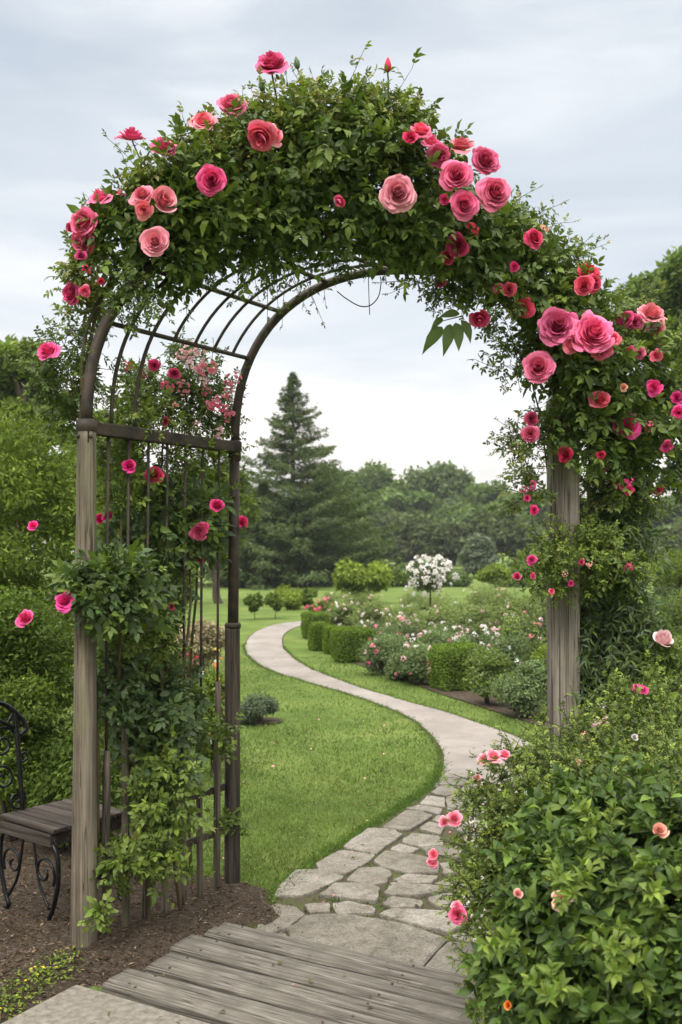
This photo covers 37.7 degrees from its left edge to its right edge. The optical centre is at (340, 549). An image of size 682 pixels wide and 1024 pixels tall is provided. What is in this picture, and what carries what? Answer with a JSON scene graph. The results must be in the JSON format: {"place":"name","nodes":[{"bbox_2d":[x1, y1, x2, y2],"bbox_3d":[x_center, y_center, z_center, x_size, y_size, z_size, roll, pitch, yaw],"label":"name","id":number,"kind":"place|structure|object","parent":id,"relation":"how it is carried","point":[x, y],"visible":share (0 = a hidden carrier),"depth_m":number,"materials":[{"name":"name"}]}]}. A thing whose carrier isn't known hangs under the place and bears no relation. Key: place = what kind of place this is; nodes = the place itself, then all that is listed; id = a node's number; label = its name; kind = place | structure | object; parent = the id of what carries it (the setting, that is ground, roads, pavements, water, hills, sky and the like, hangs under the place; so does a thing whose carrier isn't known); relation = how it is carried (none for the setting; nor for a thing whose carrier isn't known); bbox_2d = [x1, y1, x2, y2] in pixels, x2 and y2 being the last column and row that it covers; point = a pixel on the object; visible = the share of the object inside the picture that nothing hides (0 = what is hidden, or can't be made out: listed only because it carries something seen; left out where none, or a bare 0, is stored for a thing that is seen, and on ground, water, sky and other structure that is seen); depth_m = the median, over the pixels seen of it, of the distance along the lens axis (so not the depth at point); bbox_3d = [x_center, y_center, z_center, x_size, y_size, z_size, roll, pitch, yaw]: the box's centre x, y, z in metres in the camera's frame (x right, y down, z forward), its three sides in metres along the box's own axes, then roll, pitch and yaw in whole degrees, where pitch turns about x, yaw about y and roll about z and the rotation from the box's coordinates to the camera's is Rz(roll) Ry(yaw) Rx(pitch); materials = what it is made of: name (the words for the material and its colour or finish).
{"place":"outdoors","nodes":[
{"label":"outdoors","id":0,"kind":"place"},
{"bbox_2d":[1,985,209,1023],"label":"concrete pavement","id":1,"kind":"structure","parent":0,"point":[74,1004],"depth_m":3.40,"materials":[{"name":"grey concrete"}]},
{"bbox_2d":[0,765,306,1023],"bbox_3d":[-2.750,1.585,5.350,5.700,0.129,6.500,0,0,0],"label":"mulch bed","id":2,"kind":"object","parent":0,"point":[174,918],"visible":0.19,"depth_m":4.16,"materials":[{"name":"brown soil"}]},
{"bbox_2d":[0,664,64,841],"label":"tall shrub","id":3,"kind":"object","parent":2,"relation":"on","point":[26,692],"visible":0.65,"depth_m":5.26,"materials":[{"name":"green plant"}]},
{"bbox_2d":[0,945,84,1018],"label":"weeds","id":4,"kind":"object","parent":2,"relation":"on","point":[31,978],"visible":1,"depth_m":3.59,"materials":[{"name":"green plant"}]},
{"bbox_2d":[0,579,98,811],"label":"tall shrub","id":5,"kind":"object","parent":2,"relation":"on","point":[27,637],"visible":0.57,"depth_m":5.53,"materials":[{"name":"green plant"}]},
{"bbox_2d":[0,701,131,922],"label":"bench","id":6,"kind":"object","parent":2,"relation":"on","point":[48,824],"visible":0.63,"depth_m":4.33,"materials":[{"name":"brown wood"}]},
{"bbox_2d":[18,732,140,850],"bbox_3d":[-1.342,1.280,5.145,0.670,0.695,0.519,0,0,25],"label":"shrub","id":7,"kind":"object","parent":2,"relation":"on","point":[56,782],"visible":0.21,"depth_m":5.04,"materials":[{"name":"green plant"}]},
{"bbox_2d":[0,0,681,551],"label":"sky","id":8,"kind":"structure","parent":0,"point":[581,100],"materials":[{"name":"white"}]},
{"bbox_2d":[22,552,681,991],"bbox_3d":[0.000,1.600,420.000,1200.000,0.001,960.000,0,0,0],"label":"lawn","id":9,"kind":"structure","parent":0,"point":[294,638],"depth_m":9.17,"materials":[{"name":"green plant"}]},
{"bbox_2d":[0,333,78,597],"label":"tree","id":10,"kind":"object","parent":9,"relation":"on","point":[12,388],"visible":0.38,"depth_m":21.73,"materials":[{"name":"green plant"}]},
{"bbox_2d":[0,400,109,681],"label":"tall shrub","id":11,"kind":"object","parent":9,"relation":"on","point":[45,499],"visible":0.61,"depth_m":8.36,"materials":[{"name":"green plant"}]},
{"bbox_2d":[51,406,145,518],"bbox_3d":[-6.271,-1.017,25.890,2.858,5.482,2.779,0,0,0],"label":"tree","id":12,"kind":"object","parent":9,"relation":"on","point":[105,418],"visible":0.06,"depth_m":25.60,"materials":[{"name":"green plant"}]},
{"bbox_2d":[74,469,200,652],"bbox_3d":[-2.631,0.256,13.005,1.837,2.766,2.123,0,0,0],"label":"tall shrub","id":13,"kind":"object","parent":9,"relation":"on","point":[180,601],"visible":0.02,"depth_m":12.81,"materials":[{"name":"green plant"}]},
{"bbox_2d":[167,646,212,676],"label":"variegated shrub","id":14,"kind":"object","parent":9,"relation":"on","point":[196,662],"visible":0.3,"depth_m":12.46,"materials":[{"name":"green plant"}]},
{"bbox_2d":[173,617,224,681],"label":"variegated shrub","id":15,"kind":"object","parent":9,"relation":"on","point":[208,637],"visible":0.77,"depth_m":11.32,"materials":[{"name":"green plant"}]},
{"bbox_2d":[192,648,242,777],"bbox_3d":[-0.907,1.154,7.076,0.414,0.937,0.425,0,0,0],"label":"lantana bush","id":16,"kind":"object","parent":9,"relation":"on","point":[209,686],"visible":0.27,"depth_m":6.98,"materials":[{"name":"green plant"}]},
{"bbox_2d":[183,450,261,603],"bbox_3d":[-3.611,-0.815,29.981,2.668,5.119,2.333,0,0,36],"label":"tree","id":17,"kind":"object","parent":9,"relation":"on","point":[245,508],"visible":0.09,"depth_m":29.83,"materials":[{"name":"green plant"}]},
{"bbox_2d":[242,592,263,618],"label":"shrub","id":18,"kind":"object","parent":9,"relation":"on","point":[254,602],"visible":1,"depth_m":22.95,"materials":[{"name":"green plant"}]},
{"bbox_2d":[240,717,282,723],"bbox_3d":[-0.778,1.584,9.316,0.480,0.008,0.400,0,0,0],"label":"soil ring","id":19,"kind":"object","parent":9,"relation":"on","point":[269,719],"visible":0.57,"depth_m":9.27,"materials":[{"name":"brown soil"}]},
{"bbox_2d":[240,692,280,724],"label":"silver bush","id":20,"kind":"object","parent":19,"relation":"on","point":[255,707],"visible":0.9,"depth_m":9.13,"materials":[{"name":"green plant"}]},
{"bbox_2d":[220,480,305,588],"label":"conifer","id":21,"kind":"object","parent":9,"relation":"on","point":[252,577],"visible":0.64,"depth_m":42.27,"materials":[{"name":"green plant"}]},
{"bbox_2d":[263,591,284,618],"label":"shrub","id":22,"kind":"object","parent":9,"relation":"on","point":[273,601],"visible":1,"depth_m":23.18,"materials":[{"name":"green plant"}]},
{"bbox_2d":[274,583,301,598],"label":"shrub","id":23,"kind":"object","parent":9,"relation":"on","point":[282,591],"visible":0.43,"depth_m":29.87,"materials":[{"name":"green plant"}]},
{"bbox_2d":[281,591,302,609],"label":"shrub","id":24,"kind":"object","parent":9,"relation":"on","point":[291,600],"visible":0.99,"depth_m":26.51,"materials":[{"name":"green plant"}]},
{"bbox_2d":[187,371,413,589],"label":"conifer","id":25,"kind":"object","parent":9,"relation":"on","point":[314,510],"visible":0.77,"depth_m":43.82,"materials":[{"name":"green plant"}]},
{"bbox_2d":[300,587,317,607],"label":"shrub","id":26,"kind":"object","parent":9,"relation":"on","point":[308,594],"visible":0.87,"depth_m":27.15,"materials":[{"name":"green plant"}]},
{"bbox_2d":[297,566,326,586],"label":"hedge shrub","id":27,"kind":"object","parent":9,"relation":"on","point":[314,584],"visible":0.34,"depth_m":43.22,"materials":[{"name":"green plant"}]},
{"bbox_2d":[300,611,330,637],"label":"box hedge","id":28,"kind":"object","parent":9,"relation":"on","point":[307,618],"visible":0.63,"depth_m":17.96,"materials":[{"name":"green plant"}]},
{"bbox_2d":[298,464,367,558],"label":"deciduous tree","id":29,"kind":"object","parent":9,"relation":"on","point":[342,479],"visible":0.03,"depth_m":103.40,"materials":[{"name":"green plant"}]},
{"bbox_2d":[319,588,356,606],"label":"border plant","id":30,"kind":"object","parent":9,"relation":"on","point":[336,597],"visible":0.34,"depth_m":26.58,"materials":[{"name":"green plant"}]},
{"bbox_2d":[70,221,631,947],"bbox_3d":[0.260,0.108,4.778,3.150,3.084,0.548,0,0,-26],"label":"rose arbor","id":31,"kind":"object","parent":9,"relation":"on","point":[562,621],"visible":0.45,"depth_m":4.37,"materials":[{"name":"brown wood"}]},
{"bbox_2d":[42,358,261,933],"bbox_3d":[-0.777,0.395,4.308,0.794,2.425,1.393,0,0,0],"label":"climbing rose","id":32,"kind":"object","parent":31,"relation":"attached to","point":[119,592],"visible":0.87,"depth_m":4.11,"materials":[{"name":"green plant"}]},
{"bbox_2d":[95,326,258,872],"bbox_3d":[-0.756,0.275,4.635,0.832,2.659,0.568,0,0,-41],"label":"rambling rose","id":33,"kind":"object","parent":31,"relation":"attached to","point":[179,378],"visible":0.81,"depth_m":4.59,"materials":[{"name":"green plant"}]},
{"bbox_2d":[0,41,510,859],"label":"climbing rose","id":34,"kind":"object","parent":31,"relation":"attached to","point":[208,193],"visible":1,"depth_m":4.00,"materials":[{"name":"green plant"}]},
{"bbox_2d":[407,176,681,636],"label":"climbing rose","id":35,"kind":"object","parent":31,"relation":"attached to","point":[616,412],"visible":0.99,"depth_m":4.72,"materials":[{"name":"green plant"}]},
{"bbox_2d":[525,463,681,772],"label":"trailing vine","id":36,"kind":"object","parent":31,"relation":"attached to","point":[601,649],"visible":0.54,"depth_m":5.00,"materials":[{"name":"plant"}]},
{"bbox_2d":[333,588,386,609],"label":"border plant","id":37,"kind":"object","parent":9,"relation":"on","point":[363,598],"visible":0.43,"depth_m":24.08,"materials":[{"name":"green plant"}]},
{"bbox_2d":[331,557,394,603],"bbox_3d":[0.666,0.922,30.024,1.938,1.444,2.133,0,0,0],"label":"tree","id":38,"kind":"object","parent":9,"relation":"on","point":[351,576],"visible":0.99,"depth_m":29.60,"materials":[{"name":"green plant"}]},
{"bbox_2d":[297,498,433,576],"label":"conifer","id":39,"kind":"object","parent":9,"relation":"on","point":[385,543],"visible":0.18,"depth_m":47.46,"materials":[{"name":"green plant"}]},
{"bbox_2d":[347,458,399,495],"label":"deciduous tree","id":40,"kind":"object","parent":9,"relation":"on","point":[373,476],"visible":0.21,"depth_m":105.08,"materials":[{"name":"green plant"}]},
{"bbox_2d":[362,511,426,564],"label":"deciduous tree","id":41,"kind":"object","parent":9,"relation":"on","point":[403,540],"visible":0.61,"depth_m":80.50,"materials":[{"name":"green plant"}]},
{"bbox_2d":[356,478,439,565],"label":"deciduous tree","id":42,"kind":"object","parent":9,"relation":"on","point":[398,498],"visible":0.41,"depth_m":98.93,"materials":[{"name":"green plant"}]},
{"bbox_2d":[388,567,412,586],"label":"hedge shrub","id":43,"kind":"object","parent":9,"relation":"on","point":[400,579],"visible":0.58,"depth_m":43.23,"materials":[{"name":"green plant"}]},
{"bbox_2d":[382,601,423,620],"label":"border plant","id":44,"kind":"object","parent":9,"relation":"on","point":[411,611],"visible":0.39,"depth_m":21.07,"materials":[{"name":"green plant"}]},
{"bbox_2d":[397,588,459,610],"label":"border plant","id":45,"kind":"object","parent":9,"relation":"on","point":[408,597],"visible":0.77,"depth_m":26.55,"materials":[{"name":"green plant"}]},
{"bbox_2d":[404,554,458,620],"bbox_3d":[2.014,0.849,22.428,1.245,1.543,1.413,0,0,0],"label":"standard rose","id":46,"kind":"object","parent":9,"relation":"on","point":[428,578],"visible":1,"depth_m":22.14,"materials":[{"name":"white plant"}]},
{"bbox_2d":[410,519,471,565],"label":"deciduous tree","id":47,"kind":"object","parent":9,"relation":"on","point":[445,539],"visible":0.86,"depth_m":78.46,"materials":[{"name":"green plant"}]},
{"bbox_2d":[398,459,487,522],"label":"deciduous tree","id":48,"kind":"object","parent":9,"relation":"on","point":[441,481],"visible":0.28,"depth_m":103.99,"materials":[{"name":"green plant"}]},
{"bbox_2d":[342,630,546,725],"bbox_3d":[1.224,1.588,15.323,2.711,0.001,13.144,0,0,-14],"label":"flower bed","id":49,"kind":"object","parent":9,"relation":"on","point":[468,696],"visible":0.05,"depth_m":10.55,"materials":[{"name":"soil"}]},
{"bbox_2d":[307,621,329,650],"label":"box hedge","id":50,"kind":"object","parent":49,"relation":"on","point":[315,636],"visible":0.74,"depth_m":15.81,"materials":[{"name":"green plant"}]},
{"bbox_2d":[322,624,337,653],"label":"box hedge","id":51,"kind":"object","parent":49,"relation":"on","point":[326,634],"visible":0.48,"depth_m":15.33,"materials":[{"name":"green plant"}]},
{"bbox_2d":[325,599,360,626],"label":"border plant","id":52,"kind":"object","parent":49,"relation":"on","point":[338,613],"visible":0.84,"depth_m":19.85,"materials":[{"name":"green plant"}]},
{"bbox_2d":[329,625,373,662],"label":"box hedge","id":53,"kind":"object","parent":49,"relation":"on","point":[346,643],"visible":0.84,"depth_m":14.15,"materials":[{"name":"green plant"}]},
{"bbox_2d":[348,598,391,626],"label":"border plant","id":54,"kind":"object","parent":49,"relation":"on","point":[373,610],"visible":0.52,"depth_m":17.94,"materials":[{"name":"green plant"}]},
{"bbox_2d":[354,616,394,640],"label":"flowering bush","id":55,"kind":"object","parent":49,"relation":"on","point":[370,624],"visible":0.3,"depth_m":15.95,"materials":[{"name":"green plant"}]},
{"bbox_2d":[358,631,411,674],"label":"flowering bush","id":56,"kind":"object","parent":49,"relation":"on","point":[373,652],"visible":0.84,"depth_m":12.68,"materials":[{"name":"green plant"}]},
{"bbox_2d":[384,651,416,679],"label":"flowering bush","id":57,"kind":"object","parent":49,"relation":"on","point":[389,671],"visible":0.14,"depth_m":12.22,"materials":[{"name":"green plant"}]},
{"bbox_2d":[373,615,430,653],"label":"flowering bush","id":58,"kind":"object","parent":49,"relation":"on","point":[407,628],"visible":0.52,"depth_m":14.94,"materials":[{"name":"green plant"}]},
{"bbox_2d":[383,612,433,634],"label":"border plant","id":59,"kind":"object","parent":49,"relation":"on","point":[419,620],"visible":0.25,"depth_m":17.45,"materials":[{"name":"green plant"}]},
{"bbox_2d":[388,641,432,684],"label":"flowering bush","id":60,"kind":"object","parent":49,"relation":"on","point":[410,657],"visible":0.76,"depth_m":11.76,"materials":[{"name":"green plant"}]},
{"bbox_2d":[400,626,469,651],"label":"flowering bush","id":61,"kind":"object","parent":49,"relation":"on","point":[434,638],"visible":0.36,"depth_m":12.82,"materials":[{"name":"green plant"}]},
{"bbox_2d":[418,602,469,630],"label":"border plant","id":62,"kind":"object","parent":49,"relation":"on","point":[447,617],"visible":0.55,"depth_m":17.40,"materials":[{"name":"green plant"}]},
{"bbox_2d":[411,619,477,641],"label":"flowering bush","id":63,"kind":"object","parent":49,"relation":"on","point":[453,629],"visible":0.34,"depth_m":14.49,"materials":[{"name":"green plant"}]},
{"bbox_2d":[426,641,486,690],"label":"box hedge","id":64,"kind":"object","parent":49,"relation":"on","point":[448,671],"visible":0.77,"depth_m":11.29,"materials":[{"name":"green plant"}]},
{"bbox_2d":[453,601,501,643],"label":"border plant","id":65,"kind":"object","parent":49,"relation":"on","point":[477,620],"visible":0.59,"depth_m":16.44,"materials":[{"name":"green plant"}]},
{"bbox_2d":[454,624,500,651],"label":"flowering bush","id":66,"kind":"object","parent":49,"relation":"on","point":[490,640],"visible":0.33,"depth_m":13.56,"materials":[{"name":"green plant"}]},
{"bbox_2d":[460,645,515,704],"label":"flowering bush","id":67,"kind":"object","parent":49,"relation":"on","point":[482,672],"visible":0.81,"depth_m":10.22,"materials":[{"name":"green plant"}]},
{"bbox_2d":[486,630,532,677],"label":"flowering bush","id":68,"kind":"object","parent":49,"relation":"on","point":[512,648],"visible":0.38,"depth_m":11.60,"materials":[{"name":"green plant"}]},
{"bbox_2d":[489,657,546,717],"bbox_3d":[1.721,1.326,9.586,0.645,0.603,0.706,0,0,0],"label":"flowering bush","id":69,"kind":"object","parent":49,"relation":"on","point":[517,691],"visible":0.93,"depth_m":9.44,"materials":[{"name":"green plant"}]},
{"bbox_2d":[491,611,546,663],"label":"flowering bush","id":70,"kind":"object","parent":49,"relation":"on","point":[520,624],"visible":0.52,"depth_m":12.86,"materials":[{"name":"green plant"}]},
{"bbox_2d":[528,644,546,688],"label":"flowering bush","id":71,"kind":"object","parent":49,"relation":"on","point":[538,654],"visible":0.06,"depth_m":9.93,"materials":[{"name":"green plant"}]},
{"bbox_2d":[426,601,472,618],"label":"border plant","id":72,"kind":"object","parent":9,"relation":"on","point":[462,605],"visible":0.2,"depth_m":21.24,"materials":[{"name":"green plant"}]},
{"bbox_2d":[443,568,473,586],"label":"hedge shrub","id":73,"kind":"object","parent":9,"relation":"on","point":[464,580],"visible":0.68,"depth_m":43.19,"materials":[{"name":"green plant"}]},
{"bbox_2d":[434,479,510,525],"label":"deciduous tree","id":74,"kind":"object","parent":9,"relation":"on","point":[465,510],"visible":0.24,"depth_m":98.56,"materials":[{"name":"green plant"}]},
{"bbox_2d":[456,532,500,578],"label":"tree","id":75,"kind":"object","parent":9,"relation":"on","point":[476,554],"visible":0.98,"depth_m":55.21,"materials":[{"name":"green plant"}]},
{"bbox_2d":[474,563,512,594],"bbox_3d":[5.054,1.008,32.865,1.345,1.235,1.352,0,0,0],"label":"tree","id":76,"kind":"object","parent":9,"relation":"on","point":[493,573],"visible":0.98,"depth_m":32.67,"materials":[{"name":"green plant"}]},
{"bbox_2d":[462,579,525,608],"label":"border plant","id":77,"kind":"object","parent":9,"relation":"on","point":[477,599],"visible":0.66,"depth_m":25.27,"materials":[{"name":"green plant"}]},
{"bbox_2d":[473,587,517,625],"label":"border plant","id":78,"kind":"object","parent":9,"relation":"on","point":[497,600],"visible":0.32,"depth_m":20.34,"materials":[{"name":"green plant"}]},
{"bbox_2d":[462,506,542,563],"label":"deciduous tree","id":79,"kind":"object","parent":9,"relation":"on","point":[504,535],"visible":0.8,"depth_m":76.37,"materials":[{"name":"green plant"}]},
{"bbox_2d":[472,490,546,524],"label":"deciduous tree","id":80,"kind":"object","parent":9,"relation":"on","point":[523,511],"visible":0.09,"depth_m":93.70,"materials":[{"name":"green plant"}]},
{"bbox_2d":[491,596,542,642],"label":"border plant","id":81,"kind":"object","parent":9,"relation":"on","point":[513,607],"visible":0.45,"depth_m":15.91,"materials":[{"name":"green plant"}]},
{"bbox_2d":[498,557,543,586],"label":"hedge shrub","id":82,"kind":"object","parent":9,"relation":"on","point":[516,582],"visible":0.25,"depth_m":43.22,"materials":[{"name":"green plant"}]},
{"bbox_2d":[511,589,546,636],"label":"border plant","id":83,"kind":"object","parent":9,"relation":"on","point":[543,611],"visible":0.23,"depth_m":18.40,"materials":[{"name":"green plant"}]},
{"bbox_2d":[426,650,681,1023],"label":"rose shrub","id":84,"kind":"object","parent":9,"relation":"on","point":[577,757],"visible":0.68,"depth_m":3.47,"materials":[{"name":"green plant"}]},
{"bbox_2d":[456,745,681,1023],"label":"rose shrub","id":85,"kind":"object","parent":9,"relation":"on","point":[588,903],"visible":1,"depth_m":2.69,"materials":[{"name":"green plant"}]},
{"bbox_2d":[609,627,681,751],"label":"rose plant","id":86,"kind":"object","parent":9,"relation":"on","point":[662,638],"visible":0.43,"depth_m":4.90,"materials":[{"name":"green plant"}]},
{"bbox_2d":[610,245,681,396],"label":"tree","id":87,"kind":"object","parent":9,"relation":"on","point":[670,273],"visible":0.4,"depth_m":22.87,"materials":[{"name":"green plant"}]},
{"bbox_2d":[639,536,670,564],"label":"deciduous tree","id":88,"kind":"object","parent":9,"relation":"on","point":[650,550],"visible":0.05,"depth_m":78.52,"materials":[{"name":"green plant"}]},
{"bbox_2d":[636,494,681,538],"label":"deciduous tree","id":89,"kind":"object","parent":9,"relation":"on","point":[661,526],"visible":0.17,"depth_m":98.92,"materials":[{"name":"green plant"}]},
{"bbox_2d":[640,582,677,634],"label":"field shrub","id":90,"kind":"object","parent":9,"relation":"on","point":[658,592],"visible":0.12,"depth_m":17.65,"materials":[{"name":"green plant"}]},
{"bbox_2d":[639,545,681,598],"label":"field shrub","id":91,"kind":"object","parent":9,"relation":"on","point":[676,574],"visible":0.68,"depth_m":29.34,"materials":[{"name":"green plant"}]},
{"bbox_2d":[650,522,681,562],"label":"deciduous tree","id":92,"kind":"object","parent":9,"relation":"on","point":[676,531],"visible":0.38,"depth_m":79.16,"materials":[{"name":"green plant"}]},
{"bbox_2d":[655,443,681,503],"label":"tree","id":93,"kind":"object","parent":9,"relation":"on","point":[674,466],"visible":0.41,"depth_m":16.77,"materials":[{"name":"green plant"}]},
{"bbox_2d":[657,588,681,636],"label":"field shrub","id":94,"kind":"object","parent":9,"relation":"on","point":[673,616],"visible":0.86,"depth_m":14.80,"materials":[{"name":"green plant"}]},
{"bbox_2d":[245,621,532,786],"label":"garden path","id":95,"kind":"structure","parent":0,"point":[459,736],"depth_m":9.68,"materials":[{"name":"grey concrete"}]},
{"bbox_2d":[275,783,527,962],"bbox_3d":[0.552,1.596,5.461,1.398,0.001,4.148,0,0,9],"label":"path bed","id":96,"kind":"object","parent":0,"point":[298,903],"visible":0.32,"depth_m":4.82,"materials":[{"name":"soil"}]},
{"bbox_2d":[256,772,496,975],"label":"flagstone path","id":97,"kind":"structure","parent":96,"relation":"on","point":[353,930],"depth_m":4.59,"materials":[{"name":"stone"}]},
{"bbox_2d":[308,770,498,952],"bbox_3d":[0.610,1.585,5.433,1.302,0.030,3.698,0,0,10],"label":"joint moss","id":98,"kind":"object","parent":96,"relation":"on","point":[331,898],"visible":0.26,"depth_m":4.65,"materials":[{"name":"green plant"}]},
{"label":"soil under boards","id":99,"kind":"structure","parent":0,"visible":0},
{"bbox_2d":[101,922,498,1023],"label":"boardwalk","id":100,"kind":"structure","parent":99,"relation":"on","point":[207,976],"depth_m":3.58,"materials":[{"name":"grey wood"}]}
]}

